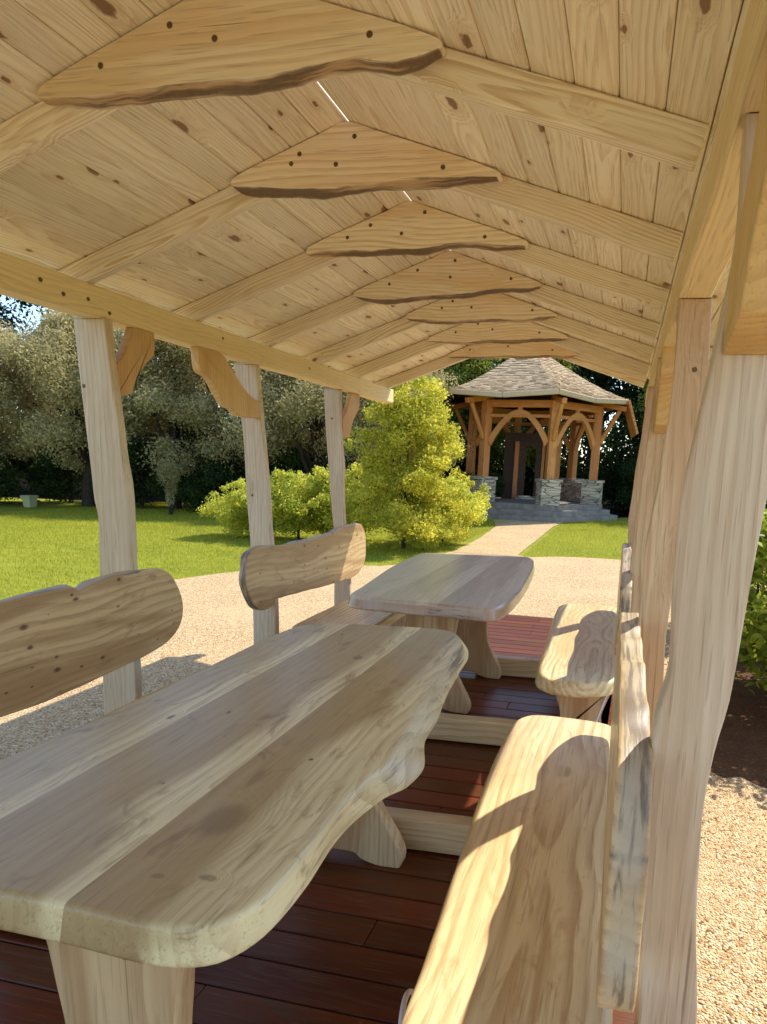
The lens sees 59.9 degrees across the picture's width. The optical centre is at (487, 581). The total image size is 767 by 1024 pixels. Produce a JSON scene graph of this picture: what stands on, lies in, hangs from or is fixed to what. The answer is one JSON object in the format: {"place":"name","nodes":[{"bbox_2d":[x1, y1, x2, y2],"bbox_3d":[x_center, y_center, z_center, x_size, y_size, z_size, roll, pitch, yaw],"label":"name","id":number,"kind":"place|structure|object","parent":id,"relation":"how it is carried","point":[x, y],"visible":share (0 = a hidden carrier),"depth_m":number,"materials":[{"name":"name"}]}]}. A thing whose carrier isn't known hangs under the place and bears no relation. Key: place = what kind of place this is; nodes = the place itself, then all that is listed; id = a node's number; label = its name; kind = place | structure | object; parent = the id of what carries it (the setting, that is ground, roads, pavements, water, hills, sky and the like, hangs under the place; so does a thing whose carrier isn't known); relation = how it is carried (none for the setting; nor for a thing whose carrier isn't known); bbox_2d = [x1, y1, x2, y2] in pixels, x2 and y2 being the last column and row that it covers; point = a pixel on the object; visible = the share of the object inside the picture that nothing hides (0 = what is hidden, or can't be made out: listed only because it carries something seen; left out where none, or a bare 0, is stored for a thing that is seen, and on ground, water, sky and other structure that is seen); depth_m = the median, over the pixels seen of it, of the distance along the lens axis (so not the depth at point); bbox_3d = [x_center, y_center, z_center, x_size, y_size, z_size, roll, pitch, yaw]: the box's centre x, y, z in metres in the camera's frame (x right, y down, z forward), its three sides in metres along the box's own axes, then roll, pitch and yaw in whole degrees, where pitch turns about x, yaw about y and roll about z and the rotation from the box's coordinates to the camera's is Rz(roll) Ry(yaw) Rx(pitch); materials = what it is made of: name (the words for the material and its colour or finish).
{"place":"outdoors","nodes":[
{"label":"outdoors","id":0,"kind":"place"},
{"bbox_2d":[0,295,631,466],"label":"sky","id":1,"kind":"structure","parent":0,"point":[33,308],"materials":[{"name":"white"}]},
{"bbox_2d":[7,454,629,517],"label":"ground","id":2,"kind":"structure","parent":0,"point":[621,513],"depth_m":24.47,"materials":[{"name":"green plant"}]},
{"bbox_2d":[0,297,21,334],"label":"tall tree","id":3,"kind":"object","parent":2,"relation":"on","point":[2,307],"visible":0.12,"depth_m":26.72,"materials":[{"name":"green plant"}]},
{"bbox_2d":[0,295,154,427],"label":"tall tree","id":4,"kind":"object","parent":2,"relation":"on","point":[4,311],"visible":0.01,"depth_m":25.45,"materials":[{"name":"green plant"}]},
{"bbox_2d":[162,357,238,489],"bbox_3d":[-10.231,-8.723,27.688,7.179,10.195,7.322,9,12,33],"label":"tall tree","id":5,"kind":"object","parent":2,"relation":"on","point":[206,398],"visible":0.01,"depth_m":26.86,"materials":[{"name":"green plant"}]},
{"bbox_2d":[3,426,456,494],"bbox_3d":[-22.101,-5.228,25.941,43.513,3.000,5.104,4,10,8],"label":"hedge","id":6,"kind":"object","parent":2,"relation":"on","point":[44,458],"visible":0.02,"depth_m":24.70,"materials":[{"name":"green plant"}]},
{"bbox_2d":[0,362,639,497],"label":"wood","id":7,"kind":"object","parent":2,"relation":"on","point":[581,445],"depth_m":37.10,"materials":[{"name":"green plant"}]},
{"bbox_2d":[301,382,411,429],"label":"tall tree","id":8,"kind":"object","parent":2,"relation":"on","point":[321,417],"depth_m":27.29,"materials":[{"name":"green plant"}]},
{"bbox_2d":[429,370,481,475],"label":"tall tree","id":9,"kind":"object","parent":2,"relation":"on","point":[452,416],"depth_m":28.02,"materials":[{"name":"green plant"}]},
{"bbox_2d":[427,358,526,477],"bbox_3d":[-0.576,-6.468,25.545,4.592,7.185,5.427,-2,11,-24],"label":"leafy tree","id":10,"kind":"object","parent":2,"relation":"on","point":[471,369],"visible":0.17,"depth_m":24.26,"materials":[{"name":"green plant"}]},
{"bbox_2d":[445,440,509,495],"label":"dark shrub","id":11,"kind":"object","parent":2,"relation":"on","point":[493,460],"visible":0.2,"depth_m":22.71,"materials":[{"name":"green plant"}]},
{"bbox_2d":[492,358,589,494],"bbox_3d":[1.815,-6.965,27.006,5.104,7.812,5.421,3,10,6],"label":"leafy tree","id":12,"kind":"object","parent":2,"relation":"on","point":[530,453],"visible":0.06,"depth_m":25.97,"materials":[{"name":"green plant"}]},
{"bbox_2d":[492,358,602,448],"bbox_3d":[1.877,-9.010,30.416,7.688,10.704,7.538,8,12,32],"label":"tall tree","id":13,"kind":"object","parent":2,"relation":"on","point":[578,370],"visible":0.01,"depth_m":28.91,"materials":[{"name":"green plant"}]},
{"bbox_2d":[561,361,644,462],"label":"tall tree","id":14,"kind":"object","parent":2,"relation":"on","point":[608,381],"visible":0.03,"depth_m":30.18,"materials":[{"name":"green plant"}]},
{"bbox_2d":[459,441,766,510],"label":"hedge","id":15,"kind":"object","parent":2,"relation":"on","point":[614,479],"visible":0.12,"depth_m":26.37,"materials":[{"name":"green plant"}]},
{"bbox_2d":[600,402,644,506],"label":"dark shrub","id":16,"kind":"object","parent":2,"relation":"on","point":[623,444],"visible":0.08,"depth_m":25.93,"materials":[{"name":"green plant"}]},
{"bbox_2d":[602,375,648,421],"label":"tall tree","id":17,"kind":"object","parent":2,"relation":"on","point":[622,395],"visible":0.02,"depth_m":29.02,"materials":[{"name":"green plant"}]},
{"bbox_2d":[615,454,636,508],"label":"dark shrub","id":18,"kind":"object","parent":2,"relation":"on","point":[626,491],"visible":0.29,"depth_m":24.93,"materials":[{"name":"green plant"}]},
{"bbox_2d":[632,361,709,431],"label":"leafy tree","id":19,"kind":"object","parent":2,"relation":"on","point":[644,394],"visible":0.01,"depth_m":25.00,"materials":[{"name":"green plant"}]},
{"bbox_2d":[0,497,763,599],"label":"lawn","id":20,"kind":"structure","parent":0,"point":[15,505],"depth_m":12.18,"materials":[{"name":"green plant"}]},
{"bbox_2d":[0,451,25,503],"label":"dark shrub","id":21,"kind":"object","parent":20,"relation":"on","point":[8,477],"visible":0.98,"depth_m":18.26,"materials":[{"name":"green plant"}]},
{"bbox_2d":[0,434,39,497],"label":"dark shrub","id":22,"kind":"object","parent":20,"relation":"on","point":[23,464],"visible":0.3,"depth_m":19.52,"materials":[{"name":"green plant"}]},
{"bbox_2d":[20,495,38,506],"bbox_3d":[-12.624,-2.214,18.022,0.300,0.323,0.300,4,10,11],"label":"planter","id":23,"kind":"object","parent":20,"relation":"on","point":[29,500],"visible":1,"depth_m":17.93,"materials":[{"name":"plastic"}]},
{"bbox_2d":[0,318,67,475],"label":"olive tree","id":24,"kind":"object","parent":20,"relation":"on","point":[14,449],"visible":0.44,"depth_m":17.98,"materials":[{"name":"green plant"}]},
{"bbox_2d":[19,418,84,502],"bbox_3d":[-12.568,-3.689,19.991,2.536,2.779,3.079,8,12,31],"label":"dark shrub","id":25,"kind":"object","parent":20,"relation":"on","point":[57,482],"visible":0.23,"depth_m":19.55,"materials":[{"name":"green plant"}]},
{"bbox_2d":[0,307,169,506],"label":"olive tree","id":26,"kind":"object","parent":20,"relation":"on","point":[52,347],"visible":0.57,"depth_m":17.33,"materials":[{"name":"green plant"}]},
{"bbox_2d":[131,459,164,501],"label":"dark shrub","id":27,"kind":"object","parent":20,"relation":"on","point":[148,473],"visible":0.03,"depth_m":19.46,"materials":[{"name":"green plant"}]},
{"bbox_2d":[73,328,232,508],"bbox_3d":[-9.008,-4.897,18.882,4.833,5.785,4.659,7,11,27],"label":"olive tree","id":28,"kind":"object","parent":20,"relation":"on","point":[173,451],"visible":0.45,"depth_m":17.92,"materials":[{"name":"green plant"}]},
{"bbox_2d":[126,430,194,508],"bbox_3d":[-9.791,-3.128,18.671,2.543,2.296,2.095,2,10,-2],"label":"dark shrub","id":29,"kind":"object","parent":20,"relation":"on","point":[144,484],"visible":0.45,"depth_m":18.55,"materials":[{"name":"green plant"}]},
{"bbox_2d":[156,459,180,514],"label":"topiary","id":30,"kind":"object","parent":20,"relation":"on","point":[170,485],"visible":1,"depth_m":17.12,"materials":[{"name":"green plant"}]},
{"bbox_2d":[166,423,237,506],"bbox_3d":[-8.450,-3.581,19.925,3.213,2.900,2.646,3,10,6],"label":"dark shrub","id":31,"kind":"object","parent":20,"relation":"on","point":[189,437],"visible":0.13,"depth_m":19.04,"materials":[{"name":"green plant"}]},
{"bbox_2d":[174,446,245,511],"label":"dark shrub","id":32,"kind":"object","parent":20,"relation":"on","point":[193,495],"visible":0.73,"depth_m":18.21,"materials":[{"name":"green plant"}]},
{"bbox_2d":[127,347,322,489],"bbox_3d":[-7.059,-4.963,18.928,5.209,6.090,5.272,5,10,16],"label":"olive tree","id":33,"kind":"object","parent":20,"relation":"on","point":[235,441],"visible":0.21,"depth_m":17.84,"materials":[{"name":"green plant"}]},
{"bbox_2d":[196,477,300,536],"bbox_3d":[-4.617,-1.435,13.085,1.999,1.285,1.924,4,10,11],"label":"shrub","id":34,"kind":"object","parent":20,"relation":"on","point":[236,521],"visible":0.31,"depth_m":12.70,"materials":[{"name":"green plant"}]},
{"bbox_2d":[238,442,311,482],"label":"dark shrub","id":35,"kind":"object","parent":20,"relation":"on","point":[290,460],"visible":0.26,"depth_m":18.34,"materials":[{"name":"green plant"}]},
{"bbox_2d":[238,467,331,538],"bbox_3d":[-3.817,-1.511,13.045,2.230,1.547,2.420,3,10,4],"label":"shrub","id":36,"kind":"object","parent":20,"relation":"on","point":[294,506],"visible":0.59,"depth_m":12.56,"materials":[{"name":"green plant"}]},
{"bbox_2d":[221,362,373,478],"bbox_3d":[-5.020,-4.522,18.561,4.854,5.450,5.232,5,10,15],"label":"olive tree","id":37,"kind":"object","parent":20,"relation":"on","point":[304,403],"visible":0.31,"depth_m":17.37,"materials":[{"name":"green plant"}]},
{"bbox_2d":[291,430,358,478],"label":"dark shrub","id":38,"kind":"object","parent":20,"relation":"on","point":[310,449],"visible":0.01,"depth_m":18.86,"materials":[{"name":"green plant"}]},
{"bbox_2d":[282,463,381,536],"bbox_3d":[-2.940,-1.524,12.946,2.299,1.691,2.212,2,10,-3],"label":"shrub","id":39,"kind":"object","parent":20,"relation":"on","point":[318,473],"visible":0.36,"depth_m":12.46,"materials":[{"name":"green plant"}]},
{"bbox_2d":[321,445,370,486],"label":"dark shrub","id":40,"kind":"object","parent":20,"relation":"on","point":[347,463],"visible":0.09,"depth_m":18.05,"materials":[{"name":"green plant"}]},
{"bbox_2d":[322,367,473,493],"bbox_3d":[-2.852,-4.494,18.652,4.437,5.509,4.603,-3,11,-28],"label":"olive tree","id":41,"kind":"object","parent":20,"relation":"on","point":[443,379],"visible":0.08,"depth_m":17.54,"materials":[{"name":"green plant"}]},
{"bbox_2d":[318,375,490,548],"bbox_3d":[-1.495,-2.153,11.965,2.962,3.339,2.727,-3,11,-25],"label":"yellow shrub","id":42,"kind":"object","parent":20,"relation":"on","point":[411,419],"visible":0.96,"depth_m":11.59,"materials":[{"name":"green plant"}]},
{"bbox_2d":[396,512,455,550],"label":"shrub","id":43,"kind":"object","parent":20,"relation":"on","point":[418,542],"visible":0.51,"depth_m":11.83,"materials":[{"name":"green plant"}]},
{"bbox_2d":[414,476,488,542],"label":"shrub","id":44,"kind":"object","parent":20,"relation":"on","point":[470,497],"visible":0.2,"depth_m":12.99,"materials":[{"name":"green plant"}]},
{"bbox_2d":[444,475,491,526],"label":"shrub","id":45,"kind":"object","parent":20,"relation":"on","point":[481,498],"visible":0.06,"depth_m":14.67,"materials":[{"name":"green plant"}]},
{"bbox_2d":[434,358,638,522],"bbox_3d":[1.448,-4.966,21.616,6.936,5.711,6.056,4,10,11],"label":"garden shelter","id":46,"kind":"object","parent":20,"relation":"on","point":[552,392],"visible":0.91,"depth_m":20.31,"materials":[{"name":"wood"}]},
{"bbox_2d":[516,447,526,495],"bbox_3d":[1.191,-3.834,22.751,0.290,1.670,0.040,3,10,3],"label":"door","id":47,"kind":"structure","parent":46,"relation":"in","point":[522,455],"depth_m":22.73,"materials":[{"name":"brown wood"}]},
{"bbox_2d":[533,447,541,495],"bbox_3d":[1.740,-3.808,22.720,0.230,1.670,0.040,3,10,3],"label":"door","id":48,"kind":"structure","parent":46,"relation":"in","point":[539,449],"depth_m":22.66,"materials":[{"name":"brown wood"}]},
{"bbox_2d":[0,552,766,1023],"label":"gravel yard","id":49,"kind":"structure","parent":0,"point":[216,624],"depth_m":3.75,"materials":[{"name":"beige gravel"}]},
{"bbox_2d":[0,0,766,1023],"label":"timber pavilion","id":50,"kind":"structure","parent":49,"relation":"on","point":[374,200],"depth_m":2.09,"materials":[{"name":"brown wood"}]},
{"bbox_2d":[0,568,202,721],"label":"slab bench","id":51,"kind":"object","parent":50,"relation":"on","point":[57,640],"visible":0.28,"depth_m":2.57,"materials":[{"name":"brown wood"}]},
{"bbox_2d":[0,623,472,1023],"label":"trestle table","id":52,"kind":"object","parent":50,"relation":"on","point":[157,848],"visible":0.99,"depth_m":1.34,"materials":[{"name":"brown wood"}]},
{"bbox_2d":[239,523,407,627],"bbox_3d":[-0.902,0.130,4.601,0.727,0.938,1.809,4,10,11],"label":"slab bench","id":53,"kind":"object","parent":50,"relation":"on","point":[268,575],"visible":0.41,"depth_m":4.30,"materials":[{"name":"brown wood"}]},
{"bbox_2d":[398,988,413,1023],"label":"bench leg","id":54,"kind":"object","parent":50,"relation":"on","point":[407,994],"visible":0.48,"depth_m":1.33,"materials":[{"name":"wood"}]},
{"bbox_2d":[348,553,540,745],"bbox_3d":[-0.010,0.328,4.205,1.405,0.751,1.964,4,10,11],"label":"trestle table","id":55,"kind":"object","parent":50,"relation":"on","point":[466,598],"visible":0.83,"depth_m":3.76,"materials":[{"name":"brown wood"}]},
{"bbox_2d":[401,612,652,1023],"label":"slab bench","id":56,"kind":"object","parent":50,"relation":"on","point":[540,920],"visible":1,"depth_m":1.42,"materials":[{"name":"brown wood"}]},
{"bbox_2d":[535,543,632,724],"bbox_3d":[0.583,0.294,3.928,0.494,0.960,1.867,4,10,11],"label":"slab bench","id":57,"kind":"object","parent":50,"relation":"on","point":[575,674],"visible":0.77,"depth_m":3.35,"materials":[{"name":"brown wood"}]},
{"bbox_2d":[595,696,607,721],"bbox_3d":[0.435,0.698,3.119,0.384,0.432,0.047,-2,11,-20],"label":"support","id":58,"kind":"object","parent":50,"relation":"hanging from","point":[600,710],"visible":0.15,"depth_m":3.15,"materials":[{"name":"wood"}]},
{"bbox_2d":[711,645,766,786],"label":"mulch bed","id":59,"kind":"object","parent":49,"relation":"on","point":[741,748],"visible":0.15,"depth_m":4.04,"materials":[{"name":"soil"}]},
{"bbox_2d":[734,503,766,695],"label":"leafy bush","id":60,"kind":"object","parent":59,"relation":"on","point":[754,632],"visible":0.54,"depth_m":4.46,"materials":[{"name":"green plant"}]},
{"bbox_2d":[746,508,766,611],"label":"leafy bush","id":61,"kind":"object","parent":49,"relation":"on","point":[757,584],"visible":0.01,"depth_m":6.07,"materials":[{"name":"green plant"}]},
{"bbox_2d":[453,519,563,555],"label":"path","id":62,"kind":"structure","parent":0,"point":[513,538],"depth_m":14.58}
]}

